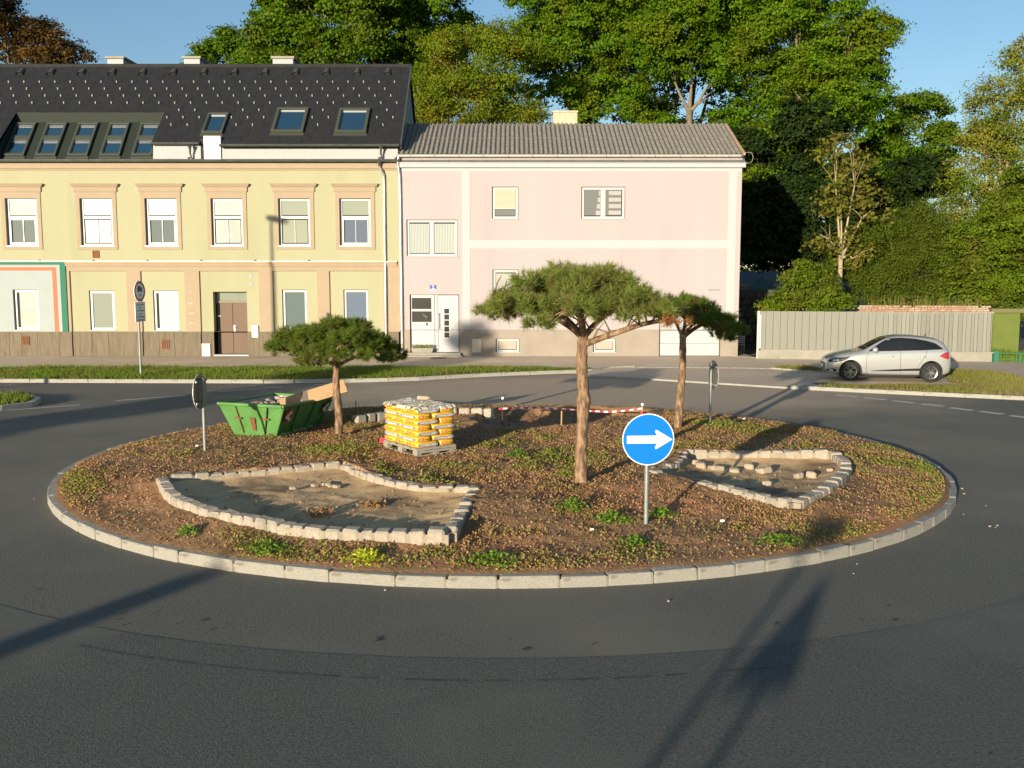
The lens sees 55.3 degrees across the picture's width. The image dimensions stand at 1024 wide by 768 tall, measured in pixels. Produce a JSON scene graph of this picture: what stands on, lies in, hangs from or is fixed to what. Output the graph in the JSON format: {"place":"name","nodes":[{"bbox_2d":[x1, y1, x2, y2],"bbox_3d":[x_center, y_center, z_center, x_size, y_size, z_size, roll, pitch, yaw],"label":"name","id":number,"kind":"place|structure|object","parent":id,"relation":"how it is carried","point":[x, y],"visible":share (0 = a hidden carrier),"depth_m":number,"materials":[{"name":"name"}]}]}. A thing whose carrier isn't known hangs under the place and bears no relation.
{"place":"outdoors","nodes":[
{"label":"outdoors","id":0,"kind":"place"},
{"bbox_2d":[0,363,591,378],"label":"verge","id":1,"kind":"structure","parent":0,"point":[186,378],"depth_m":32.56,"materials":[{"name":"plant"}]},
{"bbox_2d":[133,280,145,373],"bbox_3d":[-12.377,-1.779,32.497,0.124,3.320,0.680,1,6,10],"label":"traffic sign","id":2,"kind":"object","parent":1,"relation":"on","point":[139,293],"visible":1,"depth_m":32.44,"materials":[{"name":"white"}]},
{"bbox_2d":[54,404,950,574],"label":"island soil","id":3,"kind":"structure","parent":0,"point":[266,487],"depth_m":13.99,"materials":[{"name":"brown soil"}]},
{"bbox_2d":[172,525,201,537],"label":"weed clump","id":4,"kind":"object","parent":3,"relation":"on","point":[185,528],"visible":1,"depth_m":12.30,"materials":[{"name":"plant"}]},
{"bbox_2d":[192,374,207,450],"bbox_3d":[-5.634,0.569,17.821,0.108,1.504,0.640,0,6,4],"label":"direction sign","id":5,"kind":"object","parent":3,"relation":"on","point":[199,391],"visible":1,"depth_m":17.76,"materials":[{"name":"white"}]},
{"bbox_2d":[226,539,309,557],"bbox_3d":[-2.961,1.917,11.806,0.956,0.141,0.895,-2,7,-16],"label":"weed clump","id":6,"kind":"object","parent":3,"relation":"on","point":[265,548],"visible":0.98,"depth_m":11.61,"materials":[{"name":"plant"}]},
{"bbox_2d":[217,393,332,436],"bbox_3d":[-4.863,0.660,20.315,1.549,0.827,2.726,1,6,12],"label":"skip container","id":7,"kind":"object","parent":3,"relation":"on","point":[245,417],"visible":0.81,"depth_m":19.45,"materials":[{"name":"green metal"}]},
{"bbox_2d":[242,396,283,404],"bbox_3d":[-4.920,0.639,20.490,1.145,0.730,2.097,2,6,14],"label":"rubble load","id":8,"kind":"object","parent":7,"relation":"in","point":[268,401],"visible":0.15,"depth_m":20.27,"materials":[{"name":"stone"}]},
{"bbox_2d":[279,379,347,404],"bbox_3d":[-4.112,0.239,20.233,1.402,0.629,0.139,-2,7,-17],"label":"plank","id":9,"kind":"object","parent":7,"relation":"in","point":[320,393],"visible":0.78,"depth_m":20.23,"materials":[{"name":"brown wood"}]},
{"bbox_2d":[295,505,337,517],"bbox_3d":[-2.637,1.728,13.167,0.559,0.167,0.405,0,6,0],"label":"dead plant","id":10,"kind":"object","parent":3,"relation":"on","point":[319,512],"visible":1,"depth_m":13.16,"materials":[{"name":"plant"}]},
{"bbox_2d":[156,461,479,545],"bbox_3d":[-2.619,1.707,13.909,5.711,0.412,3.461,5,8,39],"label":"stone planter","id":11,"kind":"object","parent":3,"relation":"on","point":[451,530],"visible":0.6,"depth_m":12.62,"materials":[{"name":"stone"}]},
{"bbox_2d":[186,473,450,525],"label":"floor crumbs","id":12,"kind":"object","parent":3,"relation":"on","point":[333,502],"visible":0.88,"depth_m":13.88,"materials":[{"name":"soil"}]},
{"bbox_2d":[289,481,368,489],"bbox_3d":[-2.666,1.537,14.907,1.420,0.057,0.364,-1,6,-8],"label":"rubble heap","id":13,"kind":"object","parent":3,"relation":"on","point":[328,484],"visible":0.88,"depth_m":14.82,"materials":[{"name":"stone"}]},
{"bbox_2d":[262,314,409,435],"bbox_3d":[-3.493,-0.153,19.221,2.983,2.521,3.058,0,6,0],"label":"clipped pine","id":14,"kind":"object","parent":3,"relation":"on","point":[338,338],"visible":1,"depth_m":18.51,"materials":[{"name":"green plant"}]},
{"bbox_2d":[340,547,390,567],"bbox_3d":[-1.701,1.970,11.265,0.617,0.177,0.622,0,6,0],"label":"weed clump","id":15,"kind":"object","parent":3,"relation":"on","point":[367,555],"visible":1,"depth_m":11.23,"materials":[{"name":"plant"}]},
{"bbox_2d":[353,499,385,509],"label":"dead plant","id":16,"kind":"object","parent":3,"relation":"on","point":[375,503],"visible":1,"depth_m":13.63,"materials":[{"name":"plant"}]},
{"bbox_2d":[384,440,455,456],"bbox_3d":[-1.662,1.109,17.535,0.800,0.140,1.192,-5,8,-36],"label":"pallet","id":17,"kind":"object","parent":3,"relation":"on","point":[418,452],"visible":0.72,"depth_m":17.15,"materials":[{"name":"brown wood"}]},
{"bbox_2d":[406,440,437,447],"bbox_3d":[-1.570,1.034,17.112,0.483,0.110,0.397,-4,7,-37],"label":"cement bag","id":18,"kind":"object","parent":17,"relation":"on","point":[430,443],"visible":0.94,"depth_m":16.96,"materials":[{"name":"yellow paper"}]},
{"bbox_2d":[401,433,430,442],"bbox_3d":[-1.686,0.933,17.137,0.333,0.110,0.590,-6,8,-34],"label":"cement bag","id":19,"kind":"object","parent":18,"relation":"on","point":[405,436],"visible":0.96,"depth_m":16.94,"materials":[{"name":"yellow paper"}]},
{"bbox_2d":[406,429,437,436],"bbox_3d":[-1.568,0.840,17.089,0.483,0.110,0.397,-4,8,-37],"label":"cement bag","id":20,"kind":"object","parent":19,"relation":"on","point":[430,432],"visible":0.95,"depth_m":16.93,"materials":[{"name":"yellow paper"}]},
{"bbox_2d":[401,423,430,430],"bbox_3d":[-1.683,0.738,17.120,0.333,0.110,0.590,-3,7,-35],"label":"cement bag","id":21,"kind":"object","parent":20,"relation":"on","point":[416,428],"visible":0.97,"depth_m":16.91,"materials":[{"name":"yellow paper"}]},
{"bbox_2d":[406,418,437,425],"bbox_3d":[-1.571,0.645,17.072,0.483,0.110,0.397,-6,8,-34],"label":"cement bag","id":22,"kind":"object","parent":21,"relation":"on","point":[429,421],"visible":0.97,"depth_m":16.92,"materials":[{"name":"yellow paper"}]},
{"bbox_2d":[400,411,430,419],"bbox_3d":[-1.686,0.543,17.100,0.333,0.110,0.590,-5,8,-36],"label":"cement bag","id":23,"kind":"object","parent":22,"relation":"on","point":[414,416],"visible":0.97,"depth_m":16.90,"materials":[{"name":"yellow paper"}]},
{"bbox_2d":[352,407,495,424],"bbox_3d":[-2.007,0.863,21.969,3.370,0.560,0.854,-3,7,-22],"label":"stone edging","id":24,"kind":"object","parent":3,"relation":"on","point":[489,417],"visible":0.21,"depth_m":22.19,"materials":[{"name":"stone"}]},
{"bbox_2d":[454,549,520,572],"bbox_3d":[-0.294,1.996,11.261,0.767,0.142,0.777,2,7,15],"label":"weed clump","id":25,"kind":"object","parent":3,"relation":"on","point":[491,553],"visible":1,"depth_m":11.21,"materials":[{"name":"plant"}]},
{"bbox_2d":[59,404,944,570],"bbox_3d":[-0.146,1.175,18.039,15.062,0.327,14.222,0,6,0],"label":"dry sedum cover","id":26,"kind":"object","parent":3,"relation":"on","point":[787,426],"visible":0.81,"depth_m":15.14,"materials":[{"name":"brown plant"}]},
{"bbox_2d":[59,403,944,570],"bbox_3d":[-0.117,1.170,18.023,14.987,0.344,14.198,0,6,0],"label":"green sedum cover","id":27,"kind":"object","parent":3,"relation":"on","point":[928,466],"visible":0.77,"depth_m":16.07,"materials":[{"name":"green plant"}]},
{"bbox_2d":[505,413,631,426],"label":"floor crumbs","id":28,"kind":"object","parent":3,"relation":"on","point":[566,419],"visible":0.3,"depth_m":23.34,"materials":[{"name":"soil"}]},
{"bbox_2d":[499,407,642,413],"bbox_3d":[1.339,0.655,22.221,3.281,0.279,0.179,0,6,-1],"label":"barrier tape","id":29,"kind":"object","parent":3,"relation":"on","point":[569,409],"visible":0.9,"depth_m":22.23,"materials":[{"name":"red"}]},
{"bbox_2d":[556,497,593,513],"bbox_3d":[0.851,1.598,13.123,0.578,0.198,0.543,0,6,0],"label":"weed clump","id":30,"kind":"object","parent":3,"relation":"on","point":[575,499],"visible":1,"depth_m":13.07,"materials":[{"name":"plant"}]},
{"bbox_2d":[469,258,693,484],"bbox_3d":[0.981,-0.214,14.696,3.343,3.414,3.237,0,6,0],"label":"clipped pine","id":31,"kind":"object","parent":3,"relation":"on","point":[560,294],"visible":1,"depth_m":13.85,"materials":[{"name":"green plant"}]},
{"bbox_2d":[589,509,640,527],"bbox_3d":[1.350,1.728,12.646,0.664,0.157,0.639,0,6,0],"label":"weed clump","id":32,"kind":"object","parent":3,"relation":"on","point":[606,516],"visible":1,"depth_m":12.66,"materials":[{"name":"plant"}]},
{"bbox_2d":[613,534,660,549],"bbox_3d":[1.483,1.888,11.953,0.542,0.163,0.581,-3,7,-25],"label":"weed clump","id":33,"kind":"object","parent":3,"relation":"on","point":[635,538],"visible":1,"depth_m":11.87,"materials":[{"name":"plant"}]},
{"bbox_2d":[622,413,673,524],"bbox_3d":[1.741,1.138,12.607,0.670,1.542,0.108,0,6,-3],"label":"direction sign","id":34,"kind":"object","parent":3,"relation":"on","point":[647,439],"visible":0.99,"depth_m":12.51,"materials":[{"name":"blue metal"}]},
{"bbox_2d":[648,505,678,518],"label":"weed clump","id":35,"kind":"object","parent":3,"relation":"on","point":[660,509],"visible":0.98,"depth_m":13.00,"materials":[{"name":"plant"}]},
{"bbox_2d":[642,289,750,428],"bbox_3d":[3.747,-0.473,20.002,2.314,2.968,2.163,0,6,0],"label":"clipped pine","id":36,"kind":"object","parent":3,"relation":"on","point":[704,312],"visible":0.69,"depth_m":19.61,"materials":[{"name":"green plant"}]},
{"bbox_2d":[709,360,718,421],"bbox_3d":[4.204,0.212,20.619,0.108,1.429,0.620,-1,6,-5],"label":"direction sign","id":37,"kind":"object","parent":3,"relation":"on","point":[713,375],"visible":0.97,"depth_m":20.56,"materials":[{"name":"white"}]},
{"bbox_2d":[649,448,852,508],"bbox_3d":[3.841,1.505,15.745,3.027,0.411,4.445,3,7,27],"label":"stone planter","id":38,"kind":"object","parent":3,"relation":"on","point":[841,476],"visible":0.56,"depth_m":15.61,"materials":[{"name":"stone"}]},
{"bbox_2d":[749,532,812,551],"bbox_3d":[3.315,1.907,12.048,0.782,0.145,0.786,0,6,0],"label":"weed clump","id":39,"kind":"object","parent":3,"relation":"on","point":[778,535],"visible":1,"depth_m":12.01,"materials":[{"name":"plant"}]},
{"bbox_2d":[0,374,1023,658],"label":"road","id":40,"kind":"structure","parent":0,"point":[958,558],"depth_m":11.29,"materials":[{"name":"grey asphalt"}]},
{"bbox_2d":[0,392,40,410],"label":"traffic island kerb","id":41,"kind":"structure","parent":40,"relation":"on","point":[34,401],"depth_m":25.66,"materials":[{"name":"concrete"}]},
{"bbox_2d":[0,366,634,382],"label":"verge kerb","id":42,"kind":"structure","parent":40,"relation":"on","point":[22,380],"depth_m":31.81,"materials":[{"name":"concrete"}]},
{"bbox_2d":[47,413,956,588],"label":"island kerb","id":43,"kind":"structure","parent":40,"relation":"on","point":[922,524],"depth_m":11.32,"materials":[{"name":"concrete"}]},
{"bbox_2d":[0,596,1023,767],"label":"road patch","id":44,"kind":"object","parent":40,"relation":"on","point":[946,692],"visible":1,"depth_m":7.91,"materials":[{"name":"grey asphalt"}]},
{"bbox_2d":[78,645,773,680],"bbox_3d":[-0.902,2.506,8.658,6.436,0.001,0.552,0,6,4],"label":"tar joint","id":45,"kind":"object","parent":44,"relation":"on","point":[407,679],"visible":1,"depth_m":8.52,"materials":[{"name":"grey"}]},
{"bbox_2d":[5,382,1023,417],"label":"lane markings","id":46,"kind":"object","parent":40,"relation":"on","point":[836,395],"visible":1,"depth_m":26.79,"materials":[{"name":"paint"}]},
{"bbox_2d":[588,366,1023,399],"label":"driveway kerb","id":47,"kind":"structure","parent":40,"relation":"on","point":[927,393],"depth_m":29.26,"materials":[{"name":"stone"}]},
{"bbox_2d":[0,352,1023,377],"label":"pavement","id":48,"kind":"structure","parent":0,"point":[1014,368],"depth_m":39.00,"materials":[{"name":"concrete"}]},
{"bbox_2d":[0,56,416,355],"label":"town house","id":49,"kind":"structure","parent":48,"relation":"on","point":[230,209],"depth_m":41.30,"materials":[{"name":"yellow paint"}]},
{"bbox_2d":[0,183,42,248],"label":"window","id":50,"kind":"structure","parent":49,"relation":"in","point":[23,232],"depth_m":41.06,"materials":[{"name":"grey plastic"}]},
{"bbox_2d":[14,290,39,330],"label":"window","id":51,"kind":"structure","parent":49,"relation":"in","point":[26,301],"depth_m":41.52,"materials":[{"name":"grey plastic"}]},
{"bbox_2d":[69,183,118,248],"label":"window","id":52,"kind":"structure","parent":49,"relation":"in","point":[97,231],"depth_m":41.06,"materials":[{"name":"grey plastic"}]},
{"bbox_2d":[90,291,115,330],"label":"window","id":53,"kind":"structure","parent":49,"relation":"in","point":[102,302],"depth_m":41.57,"materials":[{"name":"beige glass"}]},
{"bbox_2d":[134,183,183,248],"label":"window","id":54,"kind":"structure","parent":49,"relation":"in","point":[161,230],"depth_m":41.06,"materials":[{"name":"grey plastic"}]},
{"bbox_2d":[154,291,179,330],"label":"window","id":55,"kind":"structure","parent":49,"relation":"in","point":[165,302],"depth_m":41.57,"materials":[{"name":"white glass"}]},
{"bbox_2d":[201,183,248,248],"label":"window","id":56,"kind":"structure","parent":49,"relation":"in","point":[227,231],"depth_m":41.06,"materials":[{"name":"grey plastic"}]},
{"bbox_2d":[216,292,247,353],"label":"door","id":57,"kind":"structure","parent":49,"relation":"in","point":[231,306],"depth_m":41.88,"materials":[{"name":"brown wood"}]},
{"bbox_2d":[269,183,316,248],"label":"window","id":58,"kind":"structure","parent":49,"relation":"in","point":[294,231],"depth_m":41.06,"materials":[{"name":"grey plastic"}]},
{"bbox_2d":[283,290,307,326],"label":"window","id":59,"kind":"structure","parent":49,"relation":"in","point":[294,301],"depth_m":41.56,"materials":[{"name":"grey plastic"}]},
{"bbox_2d":[330,183,377,248],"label":"window","id":60,"kind":"structure","parent":49,"relation":"in","point":[355,230],"depth_m":41.06,"materials":[{"name":"grey plastic"}]},
{"bbox_2d":[344,290,368,320],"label":"window","id":61,"kind":"structure","parent":49,"relation":"in","point":[356,302],"depth_m":41.53,"materials":[{"name":"glass"}]},
{"bbox_2d":[411,344,433,352],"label":"flower trough","id":62,"kind":"object","parent":48,"relation":"on","point":[421,348],"visible":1,"depth_m":41.37,"materials":[{"name":"concrete"}]},
{"bbox_2d":[991,347,1023,361],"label":"garden grass","id":63,"kind":"structure","parent":48,"relation":"on","point":[1009,356],"depth_m":38.88,"materials":[{"name":"plant"}]},
{"bbox_2d":[992,351,1023,362],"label":"garden railing","id":64,"kind":"object","parent":48,"relation":"on","point":[995,356],"visible":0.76,"depth_m":38.76,"materials":[{"name":"green"}]},
{"bbox_2d":[0,0,1023,271],"label":"sky","id":65,"kind":"structure","parent":0,"point":[949,41],"materials":[{"name":"blue"}]},
{"bbox_2d":[438,294,1023,356],"bbox_3d":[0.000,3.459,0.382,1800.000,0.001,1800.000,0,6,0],"label":"ground","id":66,"kind":"structure","parent":0,"point":[751,352],"depth_m":47.88,"materials":[{"name":"plant"}]},
{"bbox_2d":[0,0,101,63],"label":"autumn tree","id":67,"kind":"object","parent":66,"relation":"on","point":[44,35],"visible":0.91,"depth_m":61.45,"materials":[{"name":"orange plant"}]},
{"bbox_2d":[179,22,270,63],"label":"broadleaf tree","id":68,"kind":"object","parent":66,"relation":"on","point":[212,50],"visible":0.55,"depth_m":61.37,"materials":[{"name":"green plant"}]},
{"bbox_2d":[231,0,456,93],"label":"broadleaf tree","id":69,"kind":"object","parent":66,"relation":"on","point":[277,27],"visible":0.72,"depth_m":56.53,"materials":[{"name":"green plant"}]},
{"bbox_2d":[376,0,496,122],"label":"broadleaf tree","id":70,"kind":"object","parent":66,"relation":"on","point":[460,15],"visible":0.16,"depth_m":58.94,"materials":[{"name":"green plant"}]},
{"bbox_2d":[398,7,560,123],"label":"locust tree","id":71,"kind":"object","parent":66,"relation":"on","point":[470,82],"visible":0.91,"depth_m":53.67,"materials":[{"name":"green plant"}]},
{"bbox_2d":[394,111,752,356],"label":"pink house","id":72,"kind":"structure","parent":66,"relation":"on","point":[485,207],"depth_m":41.11,"materials":[{"name":"paint"}]},
{"bbox_2d":[407,220,456,255],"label":"window","id":73,"kind":"structure","parent":72,"relation":"in","point":[443,237],"depth_m":41.17,"materials":[{"name":"grey plastic"}]},
{"bbox_2d":[437,295,458,351],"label":"door","id":74,"kind":"structure","parent":72,"relation":"in","point":[448,305],"depth_m":41.56,"materials":[{"name":"grey plastic"}]},
{"bbox_2d":[492,187,517,218],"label":"window","id":75,"kind":"structure","parent":72,"relation":"in","point":[499,210],"depth_m":40.97,"materials":[{"name":"grey plastic"}]},
{"bbox_2d":[493,270,517,290],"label":"window","id":76,"kind":"structure","parent":72,"relation":"in","point":[505,276],"depth_m":41.36,"materials":[{"name":"grey plastic"}]},
{"bbox_2d":[495,339,519,352],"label":"window","id":77,"kind":"structure","parent":72,"relation":"in","point":[503,343],"depth_m":41.69,"materials":[{"name":"grey plastic"}]},
{"bbox_2d":[581,187,624,218],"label":"window","id":78,"kind":"structure","parent":72,"relation":"in","point":[597,202],"depth_m":41.02,"materials":[{"name":"grey plastic"}]},
{"bbox_2d":[592,339,616,352],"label":"window","id":79,"kind":"structure","parent":72,"relation":"in","point":[608,343],"depth_m":41.69,"materials":[{"name":"white plastic"}]},
{"bbox_2d":[498,0,660,123],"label":"maple tree","id":80,"kind":"object","parent":66,"relation":"on","point":[585,18],"visible":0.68,"depth_m":59.55,"materials":[{"name":"green plant"}]},
{"bbox_2d":[578,0,821,152],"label":"broadleaf tree","id":81,"kind":"object","parent":66,"relation":"on","point":[664,103],"visible":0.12,"depth_m":65.84,"materials":[{"name":"green plant"}]},
{"bbox_2d":[594,0,825,132],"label":"maple tree","id":82,"kind":"object","parent":66,"relation":"on","point":[662,29],"visible":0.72,"depth_m":56.62,"materials":[{"name":"green plant"}]},
{"bbox_2d":[738,290,777,348],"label":"garden wall","id":83,"kind":"structure","parent":66,"relation":"on","point":[748,299],"depth_m":46.29,"materials":[{"name":"stone"}]},
{"bbox_2d":[750,298,802,317],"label":"garden bush","id":84,"kind":"object","parent":66,"relation":"on","point":[764,306],"visible":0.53,"depth_m":42.73,"materials":[{"name":"green plant"}]},
{"bbox_2d":[764,256,861,312],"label":"garden bush","id":85,"kind":"object","parent":66,"relation":"on","point":[801,278],"visible":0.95,"depth_m":42.63,"materials":[{"name":"green plant"}]},
{"bbox_2d":[727,0,916,310],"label":"maple tree","id":86,"kind":"object","parent":66,"relation":"on","point":[846,62],"visible":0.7,"depth_m":53.71,"materials":[{"name":"green plant"}]},
{"bbox_2d":[728,92,957,286],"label":"shaded tree","id":87,"kind":"object","parent":66,"relation":"on","point":[779,225],"visible":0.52,"depth_m":53.44,"materials":[{"name":"green plant"}]},
{"bbox_2d":[799,129,904,290],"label":"sparse tree","id":88,"kind":"object","parent":66,"relation":"on","point":[840,239],"visible":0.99,"depth_m":45.28,"materials":[{"name":"green plant"}]},
{"bbox_2d":[756,311,993,361],"bbox_3d":[14.629,-1.898,39.625,9.149,2.070,0.290,1,6,10],"label":"board fence","id":89,"kind":"object","parent":66,"relation":"on","point":[770,325],"visible":0.83,"depth_m":39.69,"materials":[{"name":"wood"}]},
{"bbox_2d":[772,305,993,350],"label":"brick wall","id":90,"kind":"structure","parent":66,"relation":"on","point":[896,308],"depth_m":40.02,"materials":[{"name":"red brick"}]},
{"bbox_2d":[867,292,981,311],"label":"dry weeds","id":91,"kind":"object","parent":90,"relation":"on","point":[938,303],"visible":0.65,"depth_m":40.30,"materials":[{"name":"brown plant"}]},
{"bbox_2d":[820,193,968,311],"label":"yew tree","id":92,"kind":"object","parent":66,"relation":"on","point":[912,246],"visible":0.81,"depth_m":45.71,"materials":[{"name":"green plant"}]},
{"bbox_2d":[847,87,970,275],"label":"broadleaf tree","id":93,"kind":"object","parent":66,"relation":"on","point":[894,141],"visible":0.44,"depth_m":57.51,"materials":[{"name":"green plant"}]},
{"bbox_2d":[920,157,1023,325],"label":"garden bush","id":94,"kind":"object","parent":66,"relation":"on","point":[991,251],"visible":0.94,"depth_m":43.80,"materials":[{"name":"green plant"}]},
{"bbox_2d":[928,33,1023,225],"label":"locust tree","id":95,"kind":"object","parent":66,"relation":"on","point":[990,139],"visible":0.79,"depth_m":50.42,"materials":[{"name":"green plant"}]},
{"bbox_2d":[980,308,1023,352],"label":"garden shed","id":96,"kind":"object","parent":66,"relation":"on","point":[1005,327],"visible":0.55,"depth_m":39.68,"materials":[{"name":"green wood"}]},
{"bbox_2d":[992,315,1018,352],"bbox_3d":[20.060,-1.913,39.720,1.000,1.780,0.020,0,6,0],"label":"door","id":97,"kind":"structure","parent":96,"relation":"in","point":[1005,333],"depth_m":39.69,"materials":[{"name":"paint"}]},
{"bbox_2d":[740,277,779,290],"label":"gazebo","id":98,"kind":"object","parent":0,"point":[760,283],"visible":0.14,"depth_m":51.30,"materials":[{"name":"teal"}]},
{"bbox_2d":[588,367,956,386],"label":"driveway","id":99,"kind":"structure","parent":0,"point":[770,377],"depth_m":33.28,"materials":[{"name":"grey asphalt"}]},
{"bbox_2d":[821,334,950,381],"bbox_3d":[12.274,-0.981,32.295,3.894,1.657,1.967,1,6,9],"label":"parked car","id":100,"kind":"object","parent":99,"relation":"on","point":[926,358],"visible":1,"depth_m":31.54,"materials":[{"name":"silver metal"}]},
{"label":"lawn sliver","id":101,"kind":"structure","parent":99,"relation":"on","visible":0},
{"bbox_2d":[773,363,821,370],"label":"grass","id":102,"kind":"structure","parent":101,"relation":"on","point":[802,367],"depth_m":35.58,"materials":[{"name":"plant"}]},
{"bbox_2d":[739,272,935,312],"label":"building","id":103,"kind":"structure","parent":0,"point":[746,278],"depth_m":74.02,"materials":[{"name":"blue paint"}]},
{"bbox_2d":[820,375,1023,395],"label":"lawn strip","id":104,"kind":"object","parent":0,"point":[937,389],"visible":0.18,"depth_m":29.42,"materials":[{"name":"plant"}]},
{"bbox_2d":[818,368,1023,395],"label":"lawn grass","id":105,"kind":"structure","parent":104,"relation":"on","point":[973,380],"depth_m":29.79,"materials":[{"name":"green plant"}]},
{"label":"traffic island","id":106,"kind":"structure","parent":0,"visible":0},
{"bbox_2d":[0,389,33,404],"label":"traffic island grass","id":107,"kind":"structure","parent":106,"relation":"on","point":[19,396],"depth_m":26.44,"materials":[{"name":"plant"}]},
{"bbox_3d":[-1.645,0.362,17.842,0.330,0.110,0.589,-6,9,-37],"label":"cement bag","id":108,"kind":"object","parent":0,"visible":0},
{"bbox_2d":[383,397,455,410],"bbox_3d":[-1.665,0.339,17.455,0.840,0.120,1.220,-5,8,-36],"label":"plastic film","id":109,"kind":"object","parent":108,"relation":"on","point":[415,404],"visible":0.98,"depth_m":17.23,"materials":[{"name":"beige"}]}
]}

